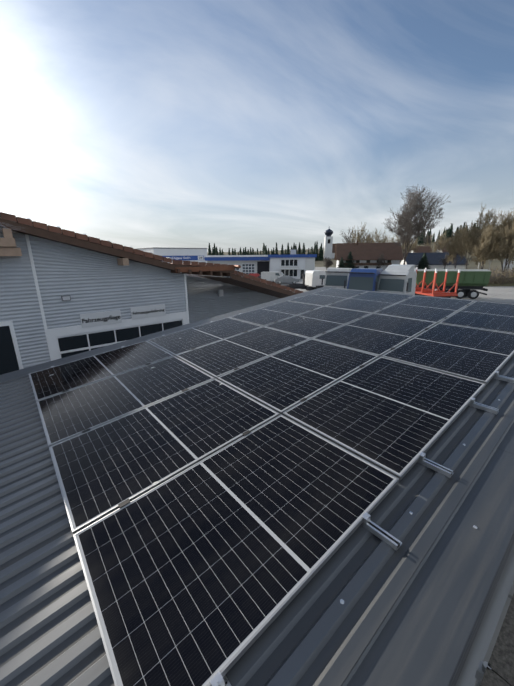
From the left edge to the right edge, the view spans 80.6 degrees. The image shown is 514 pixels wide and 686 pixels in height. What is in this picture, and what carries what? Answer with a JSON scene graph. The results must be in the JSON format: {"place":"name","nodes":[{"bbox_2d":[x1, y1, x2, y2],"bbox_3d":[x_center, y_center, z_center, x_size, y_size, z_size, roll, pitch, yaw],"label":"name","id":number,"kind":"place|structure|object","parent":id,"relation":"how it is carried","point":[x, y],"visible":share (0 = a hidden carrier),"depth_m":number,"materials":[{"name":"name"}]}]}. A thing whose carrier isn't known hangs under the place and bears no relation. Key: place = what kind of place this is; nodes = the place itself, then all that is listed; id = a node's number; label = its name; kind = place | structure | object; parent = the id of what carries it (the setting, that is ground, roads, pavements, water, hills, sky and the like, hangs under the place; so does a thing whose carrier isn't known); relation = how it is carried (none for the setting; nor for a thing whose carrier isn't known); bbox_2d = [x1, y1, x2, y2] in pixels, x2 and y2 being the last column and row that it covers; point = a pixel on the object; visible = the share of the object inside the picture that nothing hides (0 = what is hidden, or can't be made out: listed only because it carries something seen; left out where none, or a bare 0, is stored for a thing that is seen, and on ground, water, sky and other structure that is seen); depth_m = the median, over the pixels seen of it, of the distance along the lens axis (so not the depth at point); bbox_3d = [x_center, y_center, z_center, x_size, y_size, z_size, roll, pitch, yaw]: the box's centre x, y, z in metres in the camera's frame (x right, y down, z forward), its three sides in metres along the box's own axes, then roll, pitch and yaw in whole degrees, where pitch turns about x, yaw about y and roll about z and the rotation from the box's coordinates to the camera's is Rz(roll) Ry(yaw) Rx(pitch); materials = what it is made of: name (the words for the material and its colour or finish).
{"place":"outdoors","nodes":[
{"label":"outdoors","id":0,"kind":"place"},
{"bbox_2d":[61,295,70,300],"bbox_3d":[-6.036,-1.419,9.584,0.240,0.160,0.104,-13,20,-38],"label":"floodlight","id":1,"kind":"object","parent":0,"point":[66,297],"depth_m":9.55,"materials":[{"name":"grey metal"}]},
{"bbox_2d":[0,212,174,263],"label":"roof soffit","id":2,"kind":"structure","parent":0,"point":[28,222],"depth_m":9.17,"materials":[{"name":"brown wood"}]},
{"bbox_2d":[0,218,174,269],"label":"fascia board","id":3,"kind":"object","parent":2,"relation":"attached to","point":[46,234],"visible":1,"depth_m":9.16,"materials":[{"name":"brown wood"}]},
{"bbox_2d":[187,281,252,296],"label":"neighbour hall","id":4,"kind":"structure","parent":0,"point":[235,287],"depth_m":20.17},
{"bbox_2d":[0,321,23,369],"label":"neighbour window frame","id":5,"kind":"object","parent":4,"relation":"attached to","point":[13,335],"visible":0.17,"depth_m":8.98,"materials":[{"name":"white metal"}]},
{"bbox_2d":[0,326,18,374],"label":"door","id":6,"kind":"structure","parent":5,"relation":"in","point":[8,361],"depth_m":8.92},
{"bbox_2d":[0,222,185,367],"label":"siding wall","id":7,"kind":"structure","parent":4,"relation":"attached to","point":[86,280],"depth_m":9.56,"materials":[{"name":"grey metal"}]},
{"bbox_2d":[0,228,128,265],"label":"purlin ends","id":8,"kind":"object","parent":7,"relation":"attached to","point":[7,242],"visible":0.98,"depth_m":8.00,"materials":[{"name":"beige wood"}]},
{"bbox_2d":[82,315,120,322],"bbox_3d":[-5.302,-0.810,10.376,1.209,0.196,0.004,-13,20,-38],"label":"sign lettering","id":9,"kind":"object","parent":4,"relation":"attached to","point":[111,317],"visible":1,"depth_m":10.37,"materials":[{"name":"black"}]},
{"bbox_2d":[25,234,188,360],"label":"wall trim","id":10,"kind":"structure","parent":4,"relation":"attached to","point":[53,336],"depth_m":10.21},
{"bbox_2d":[58,320,181,357],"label":"windows","id":11,"kind":"structure","parent":10,"relation":"in","point":[80,341],"depth_m":10.65,"materials":[{"name":"black glass"}]},
{"bbox_2d":[80,304,165,327],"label":"signs","id":12,"kind":"object","parent":4,"relation":"attached to","point":[114,313],"visible":0.86,"depth_m":10.67,"materials":[{"name":"white plastic"}]},
{"bbox_2d":[133,309,163,314],"bbox_3d":[-4.043,-1.163,11.360,1.194,0.143,0.004,-13,20,-38],"label":"sign lettering","id":13,"kind":"object","parent":4,"relation":"attached to","point":[151,311],"visible":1,"depth_m":11.37,"materials":[{"name":"black"}]},
{"bbox_2d":[218,290,222,296],"bbox_3d":[-1.935,-2.671,16.219,0.230,0.350,0.140,-13,20,-38],"label":"wall lamp","id":14,"kind":"object","parent":4,"relation":"attached to","point":[220,293],"visible":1,"depth_m":16.16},
{"bbox_2d":[186,276,285,322],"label":"building wall","id":15,"kind":"structure","parent":4,"relation":"attached to","point":[203,306],"depth_m":16.16,"materials":[{"name":"grey metal"}]},
{"bbox_2d":[158,265,297,297],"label":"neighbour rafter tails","id":16,"kind":"object","parent":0,"point":[250,284],"visible":0.56,"depth_m":14.28,"materials":[{"name":"brown wood"}]},
{"bbox_2d":[175,260,302,293],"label":"tiled roof","id":17,"kind":"structure","parent":16,"relation":"on","point":[191,263],"depth_m":13.71,"materials":[{"name":"brown tile"}]},
{"bbox_2d":[171,263,240,272],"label":"roof","id":18,"kind":"structure","parent":17,"relation":"attached to","point":[205,268],"depth_m":12.03,"materials":[{"name":"brown tile"}]},
{"bbox_2d":[0,0,513,251],"label":"sky","id":19,"kind":"structure","parent":0,"point":[235,124],"materials":[{"name":"blue"}]},
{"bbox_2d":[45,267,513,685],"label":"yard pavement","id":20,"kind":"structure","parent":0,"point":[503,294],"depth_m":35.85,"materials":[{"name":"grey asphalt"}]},
{"bbox_2d":[135,248,206,273],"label":"building wall","id":21,"kind":"structure","parent":20,"relation":"on","point":[178,252],"depth_m":87.53,"materials":[{"name":"grey paint"}]},
{"bbox_2d":[137,247,206,248],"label":"roof edge","id":22,"kind":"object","parent":21,"relation":"attached to","point":[172,248],"depth_m":87.19,"materials":[{"name":"grey metal"}]},
{"bbox_2d":[163,256,203,259],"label":"angerer hall band","id":23,"kind":"object","parent":21,"relation":"attached to","point":[191,257],"visible":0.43,"depth_m":88.64,"materials":[{"name":"blue metal"}]},
{"bbox_2d":[207,260,269,276],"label":"workshop wing","id":24,"kind":"structure","parent":20,"relation":"on","point":[235,262],"depth_m":71.12,"materials":[{"name":"white paint"}]},
{"bbox_2d":[204,255,269,260],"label":"wing fascia","id":25,"kind":"structure","parent":24,"relation":"attached to","point":[232,258],"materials":[{"name":"blue metal"}]},
{"bbox_2d":[228,263,254,277],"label":"wing door frames","id":26,"kind":"structure","parent":20,"relation":"on","point":[248,269],"depth_m":70.98,"materials":[{"name":"white metal"}]},
{"bbox_2d":[227,264,253,277],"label":"window panes","id":27,"kind":"structure","parent":26,"relation":"in","point":[244,268],"depth_m":70.96,"materials":[{"name":"grey glass"}]},
{"bbox_2d":[249,273,259,276],"bbox_3d":[-0.462,-14.402,65.284,4.400,1.150,1.800,1,16,6],"label":"car","id":28,"kind":"object","parent":20,"relation":"on","point":[255,274],"visible":0.23,"depth_m":64.41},
{"bbox_2d":[257,261,268,273],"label":"garage door","id":29,"kind":"structure","parent":20,"relation":"on","point":[262,266],"depth_m":70.06,"materials":[{"name":"black metal"}]},
{"bbox_2d":[261,272,284,280],"bbox_3d":[3.369,-13.127,59.640,4.900,1.650,1.945,4,17,15],"label":"van","id":30,"kind":"object","parent":20,"relation":"on","point":[270,276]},
{"bbox_2d":[274,276,298,282],"bbox_3d":[5.486,-11.900,56.390,4.400,1.150,1.800,-1,16,-2],"label":"car","id":31,"kind":"object","parent":20,"relation":"on","point":[286,279],"visible":1,"depth_m":55.56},
{"bbox_2d":[270,257,314,278],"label":"office","id":32,"kind":"structure","parent":20,"relation":"on","point":[275,264],"depth_m":68.05,"materials":[{"name":"white paint"}]},
{"bbox_2d":[280,267,298,269],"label":"office balcony rail","id":33,"kind":"object","parent":32,"relation":"attached to","point":[289,267],"visible":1,"depth_m":67.28,"materials":[{"name":"white metal"}]},
{"bbox_2d":[281,260,303,278],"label":"windows","id":34,"kind":"structure","parent":32,"relation":"in","point":[291,271],"depth_m":68.06,"materials":[{"name":"black glass"}]},
{"bbox_2d":[268,254,316,257],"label":"roof fascia","id":35,"kind":"structure","parent":32,"relation":"attached to","point":[292,255],"depth_m":66.85,"materials":[{"name":"blue metal"}]},
{"bbox_2d":[305,258,314,271],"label":"office annex","id":36,"kind":"object","parent":32,"relation":"attached to","point":[309,263],"visible":0.64,"depth_m":67.19,"materials":[{"name":"white paint"}]},
{"bbox_2d":[290,285,323,290],"bbox_3d":[5.682,-7.510,41.302,7.250,0.620,2.740,-5,17,-16],"label":"truck chassis","id":37,"kind":"object","parent":20,"relation":"on","point":[308,288],"visible":0.46,"depth_m":40.77,"materials":[{"name":"black metal"}]},
{"bbox_2d":[275,274,308,286],"bbox_3d":[4.536,-8.402,40.850,4.840,1.640,1.500,-5,17,-16],"label":"hooklift truck hook arm","id":38,"kind":"object","parent":37,"relation":"on","point":[296,285],"visible":0.65,"depth_m":41.07},
{"bbox_2d":[305,270,325,286],"bbox_3d":[8.169,-8.756,41.895,2.256,2.450,2.492,-5,17,-16],"label":"truck cab","id":39,"kind":"object","parent":37,"relation":"on","point":[312,278],"depth_m":40.77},
{"bbox_2d":[323,257,333,269],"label":"small yard tree","id":40,"kind":"object","parent":20,"relation":"on","point":[327,264],"visible":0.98,"depth_m":87.48,"materials":[{"name":"grey plant"}]},
{"bbox_2d":[347,268,382,290],"bbox_3d":[9.789,-5.076,27.558,2.492,3.250,2.256,12,20,37],"label":"truck cab","id":41,"kind":"object","parent":20,"relation":"on","point":[360,283],"depth_m":26.56,"materials":[{"name":"blue metal"}]},
{"bbox_2d":[344,272,377,289],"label":"truck trim","id":42,"kind":"structure","parent":41,"relation":"attached to","point":[360,273],"depth_m":26.25,"materials":[{"name":"metal"}]},
{"bbox_2d":[336,260,399,270],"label":"village house walls","id":43,"kind":"structure","parent":20,"relation":"on","point":[397,262],"depth_m":93.75,"materials":[{"name":"white paint"}]},
{"bbox_2d":[344,263,391,265],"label":"building wall","id":44,"kind":"structure","parent":43,"relation":"attached to","point":[358,264],"depth_m":93.27,"materials":[{"name":"white paint"}]},
{"bbox_2d":[334,242,403,259],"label":"barn roof","id":45,"kind":"structure","parent":43,"relation":"on","point":[373,251],"depth_m":94.82,"materials":[{"name":"brown tile"}]},
{"bbox_2d":[356,260,390,268],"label":"windows","id":46,"kind":"structure","parent":43,"relation":"in","point":[368,261],"depth_m":93.79,"materials":[{"name":"black glass"}]},
{"bbox_2d":[377,253,388,268],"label":"conifer tree","id":47,"kind":"object","parent":20,"relation":"on","point":[380,260],"visible":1,"depth_m":90.48,"materials":[{"name":"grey plant"}]},
{"bbox_2d":[377,271,416,294],"bbox_3d":[12.212,-4.744,26.604,2.256,3.100,2.492,-14,21,-40],"label":"truck cab","id":48,"kind":"object","parent":20,"relation":"on","point":[411,274],"depth_m":25.69,"materials":[{"name":"white metal"}]},
{"bbox_2d":[378,274,408,290],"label":"truck trim","id":49,"kind":"structure","parent":48,"relation":"attached to","point":[395,275],"depth_m":25.18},
{"bbox_2d":[385,264,414,270],"bbox_3d":[12.330,-6.499,26.227,1.400,0.520,1.980,-14,21,-40],"label":"truck roof spoiler","id":50,"kind":"object","parent":48,"relation":"on","point":[394,267],"visible":0.79,"depth_m":25.95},
{"bbox_2d":[381,184,447,264],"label":"bare tree","id":51,"kind":"object","parent":20,"relation":"on","point":[405,230],"visible":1,"depth_m":77.12,"materials":[{"name":"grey plant"}]},
{"bbox_2d":[415,270,459,296],"bbox_3d":[17.743,-6.506,32.240,2.500,2.200,7.000,-2,16,-7],"label":"logging trailer","id":52,"kind":"object","parent":20,"relation":"on","point":[426,291],"visible":0.58,"depth_m":30.35,"materials":[{"name":"red metal"}]},
{"bbox_2d":[414,267,460,272],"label":"stake tips","id":53,"kind":"object","parent":52,"relation":"attached to","point":[425,269],"visible":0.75,"depth_m":30.39,"materials":[{"name":"white plastic"}]},
{"bbox_2d":[439,254,449,268],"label":"conifer tree","id":54,"kind":"object","parent":20,"relation":"on","point":[445,262],"visible":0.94,"depth_m":88.24,"materials":[{"name":"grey plant"}]},
{"bbox_2d":[416,272,490,285],"bbox_3d":[22.685,-7.804,36.452,8.200,1.700,2.500,3,16,13],"label":"trailer","id":55,"kind":"object","parent":20,"relation":"on","point":[470,277],"visible":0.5,"depth_m":35.21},
{"bbox_2d":[417,269,489,270],"bbox_3d":[22.668,-8.718,36.193,8.220,0.160,2.540,3,16,13],"label":"tipper trailer tarpaulin","id":56,"kind":"object","parent":55,"relation":"on","point":[454,269],"visible":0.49,"depth_m":35.48,"materials":[{"name":"grey fabric"}]},
{"bbox_2d":[417,271,491,282],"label":"tipper trailer body ribs","id":57,"kind":"object","parent":55,"relation":"attached to","point":[455,274],"visible":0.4,"depth_m":34.92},
{"bbox_2d":[437,289,478,298],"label":"tipper trailer tyres","id":58,"kind":"object","parent":20,"relation":"on","point":[467,293],"visible":0.48,"depth_m":35.47,"materials":[{"name":"black rubber"}]},
{"bbox_2d":[416,285,487,294],"bbox_3d":[22.958,-6.326,37.002,7.850,1.450,2.820,3,16,13],"label":"trailer frame","id":59,"kind":"object","parent":58,"relation":"on","point":[467,287],"visible":0.42,"depth_m":35.77,"materials":[{"name":"metal"}]},
{"bbox_2d":[458,292,476,296],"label":"wheel rims","id":60,"kind":"object","parent":58,"relation":"in","point":[461,294],"visible":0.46,"depth_m":35.22,"materials":[{"name":"silver metal"}]},
{"bbox_2d":[445,221,474,267],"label":"tree","id":61,"kind":"object","parent":20,"relation":"on","point":[452,254],"visible":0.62,"depth_m":76.48,"materials":[{"name":"brown plant"}]},
{"bbox_2d":[446,203,498,268],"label":"tree","id":62,"kind":"object","parent":20,"relation":"on","point":[471,238],"visible":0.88,"depth_m":69.16,"materials":[{"name":"brown plant"}]},
{"bbox_2d":[475,660,490,685],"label":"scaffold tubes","id":63,"kind":"object","parent":20,"relation":"on","point":[481,669],"visible":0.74,"depth_m":2.06},
{"bbox_2d":[471,223,503,268],"bbox_3d":[41.505,-15.992,54.668,7.390,10.843,4.509,-13,20,-38],"label":"tree","id":64,"kind":"object","parent":20,"relation":"on","point":[481,255],"visible":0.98,"depth_m":53.49,"materials":[{"name":"brown plant"}]},
{"bbox_2d":[468,211,511,269],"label":"tree","id":65,"kind":"object","parent":20,"relation":"on","point":[496,217],"visible":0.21,"depth_m":71.43,"materials":[{"name":"brown plant"}]},
{"bbox_2d":[483,280,513,286],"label":"bank grass","id":66,"kind":"structure","parent":20,"relation":"on","point":[496,284],"depth_m":50.09,"materials":[{"name":"green plant"}]},
{"bbox_2d":[485,222,513,272],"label":"tree","id":67,"kind":"object","parent":20,"relation":"on","point":[506,250],"visible":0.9,"depth_m":52.80,"materials":[{"name":"brown plant"}]},
{"bbox_2d":[487,266,513,284],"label":"bank brushwood","id":68,"kind":"object","parent":20,"relation":"on","point":[498,276],"visible":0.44,"depth_m":50.35,"materials":[{"name":"brown plant"}]},
{"bbox_2d":[494,210,513,271],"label":"tree","id":69,"kind":"object","parent":20,"relation":"on","point":[509,219],"visible":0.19,"depth_m":70.11,"materials":[{"name":"brown plant"}]},
{"bbox_2d":[103,242,503,273],"bbox_3d":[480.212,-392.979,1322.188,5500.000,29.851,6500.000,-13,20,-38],"label":"terrain","id":70,"kind":"structure","parent":0,"point":[473,265],"depth_m":171.76,"materials":[{"name":"green plant"}]},
{"bbox_2d":[208,242,323,260],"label":"conifer trees","id":71,"kind":"object","parent":70,"relation":"on","point":[214,251],"visible":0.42,"depth_m":214.15,"materials":[{"name":"green plant"}]},
{"bbox_2d":[323,237,332,258],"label":"church tower","id":72,"kind":"structure","parent":70,"relation":"on","point":[327,249],"depth_m":230.50,"materials":[{"name":"white paint"}]},
{"bbox_2d":[325,229,332,236],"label":"onion dome","id":73,"kind":"structure","parent":72,"relation":"on","point":[328,232],"depth_m":227.92,"materials":[{"name":"black metal"}]},
{"bbox_2d":[339,229,354,242],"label":"bare tree","id":74,"kind":"object","parent":70,"relation":"on","point":[347,239],"visible":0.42,"depth_m":146.99,"materials":[{"name":"grey plant"}]},
{"bbox_2d":[350,224,368,242],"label":"bare tree","id":75,"kind":"object","parent":70,"relation":"on","point":[359,237],"visible":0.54,"depth_m":135.46,"materials":[{"name":"grey plant"}]},
{"bbox_2d":[366,229,386,242],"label":"bare tree","id":76,"kind":"object","parent":70,"relation":"on","point":[379,240],"visible":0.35,"depth_m":146.57,"materials":[{"name":"grey plant"}]},
{"bbox_2d":[337,252,431,268],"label":"spruces","id":77,"kind":"object","parent":70,"relation":"on","point":[423,263],"visible":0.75,"depth_m":92.26,"materials":[{"name":"green plant"}]},
{"bbox_2d":[391,235,400,241],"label":"bare tree","id":78,"kind":"object","parent":70,"relation":"on","point":[397,237],"visible":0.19,"depth_m":172.36,"materials":[{"name":"grey plant"}]},
{"bbox_2d":[402,238,414,252],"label":"bare tree","id":79,"kind":"object","parent":70,"relation":"on","point":[411,249],"visible":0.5,"depth_m":131.59,"materials":[{"name":"brown plant"}]},
{"bbox_2d":[412,239,419,252],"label":"bare tree","id":80,"kind":"object","parent":70,"relation":"on","point":[415,245],"visible":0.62,"depth_m":183.36,"materials":[{"name":"brown plant"}]},
{"bbox_2d":[422,233,432,245],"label":"bare tree","id":81,"kind":"object","parent":70,"relation":"on","point":[429,240],"visible":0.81,"depth_m":221.10,"materials":[{"name":"brown plant"}]},
{"bbox_2d":[400,257,465,268],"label":"barn walls","id":82,"kind":"structure","parent":70,"relation":"on","point":[443,266],"depth_m":101.45,"materials":[{"name":"white paint"}]},
{"bbox_2d":[400,252,468,264],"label":"barn roof","id":83,"kind":"structure","parent":82,"relation":"on","point":[433,258],"depth_m":103.81,"materials":[{"name":"tile"}]},
{"bbox_2d":[424,230,450,252],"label":"bare tree","id":84,"kind":"object","parent":70,"relation":"on","point":[439,242],"visible":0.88,"depth_m":142.95,"materials":[{"name":"brown plant"}]},
{"bbox_2d":[434,236,451,251],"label":"bare tree","id":85,"kind":"object","parent":70,"relation":"on","point":[443,243],"visible":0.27,"depth_m":179.69,"materials":[{"name":"brown plant"}]},
{"bbox_2d":[414,222,479,244],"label":"conifer trees","id":86,"kind":"object","parent":70,"relation":"on","point":[449,232],"visible":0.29,"depth_m":302.53,"materials":[{"name":"green plant"}]},
{"bbox_2d":[332,244,335,252],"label":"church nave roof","id":87,"kind":"structure","parent":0,"point":[333,247],"depth_m":235.23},
{"bbox_2d":[324,268,351,288],"bbox_3d":[8.445,-6.128,31.446,2.492,3.150,2.256,7,18,26],"label":"truck cab","id":88,"kind":"object","parent":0,"point":[334,280],"depth_m":30.44,"materials":[{"name":"white metal"}]},
{"bbox_2d":[321,271,347,284],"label":"truck trim","id":89,"kind":"structure","parent":88,"relation":"attached to","point":[334,272],"depth_m":30.20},
{"bbox_2d":[413,246,432,252],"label":"house roof","id":90,"kind":"structure","parent":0,"point":[422,249],"depth_m":198.59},
{"bbox_2d":[455,545,513,685],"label":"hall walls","id":91,"kind":"structure","parent":0,"point":[482,639],"depth_m":2.99,"materials":[{"name":"grey metal"}]},
{"bbox_2d":[0,355,513,685],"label":"corrugated metal roof","id":92,"kind":"structure","parent":91,"relation":"on","point":[50,634],"depth_m":1.64,"materials":[{"name":"grey metal"}]},
{"bbox_2d":[51,290,513,685],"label":"mounting rails","id":93,"kind":"object","parent":92,"relation":"on","point":[217,679],"visible":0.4,"depth_m":1.79,"materials":[{"name":"silver metal"}]},
{"bbox_2d":[62,294,469,683],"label":"clamps","id":94,"kind":"object","parent":93,"relation":"attached to","point":[123,503],"visible":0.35,"depth_m":2.91,"materials":[{"name":"silver metal"}]},
{"bbox_2d":[28,288,513,685],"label":"solar panel frames","id":95,"kind":"structure","parent":93,"relation":"on","point":[237,656],"depth_m":2.51,"materials":[{"name":"silver metal"}]},
{"bbox_2d":[29,288,513,685],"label":"solar panels","id":96,"kind":"object","parent":95,"relation":"in","point":[198,574],"visible":1,"depth_m":2.48,"materials":[{"name":"black glass"}]},
{"bbox_2d":[340,399,499,603],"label":"roof screws","id":97,"kind":"object","parent":92,"relation":"on","point":[342,600],"visible":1,"depth_m":1.75,"materials":[{"name":"silver metal"}]},
{"bbox_2d":[0,287,513,685],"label":"roof flashing","id":98,"kind":"object","parent":91,"relation":"attached to","point":[427,635],"visible":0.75,"depth_m":1.51,"materials":[{"name":"grey metal"}]},
{"bbox_2d":[480,594,513,685],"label":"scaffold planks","id":99,"kind":"object","parent":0,"point":[500,672],"visible":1,"depth_m":2.08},
{"bbox_2d":[503,257,513,272],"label":"house walls","id":100,"kind":"structure","parent":0,"point":[511,265],"depth_m":84.59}
]}

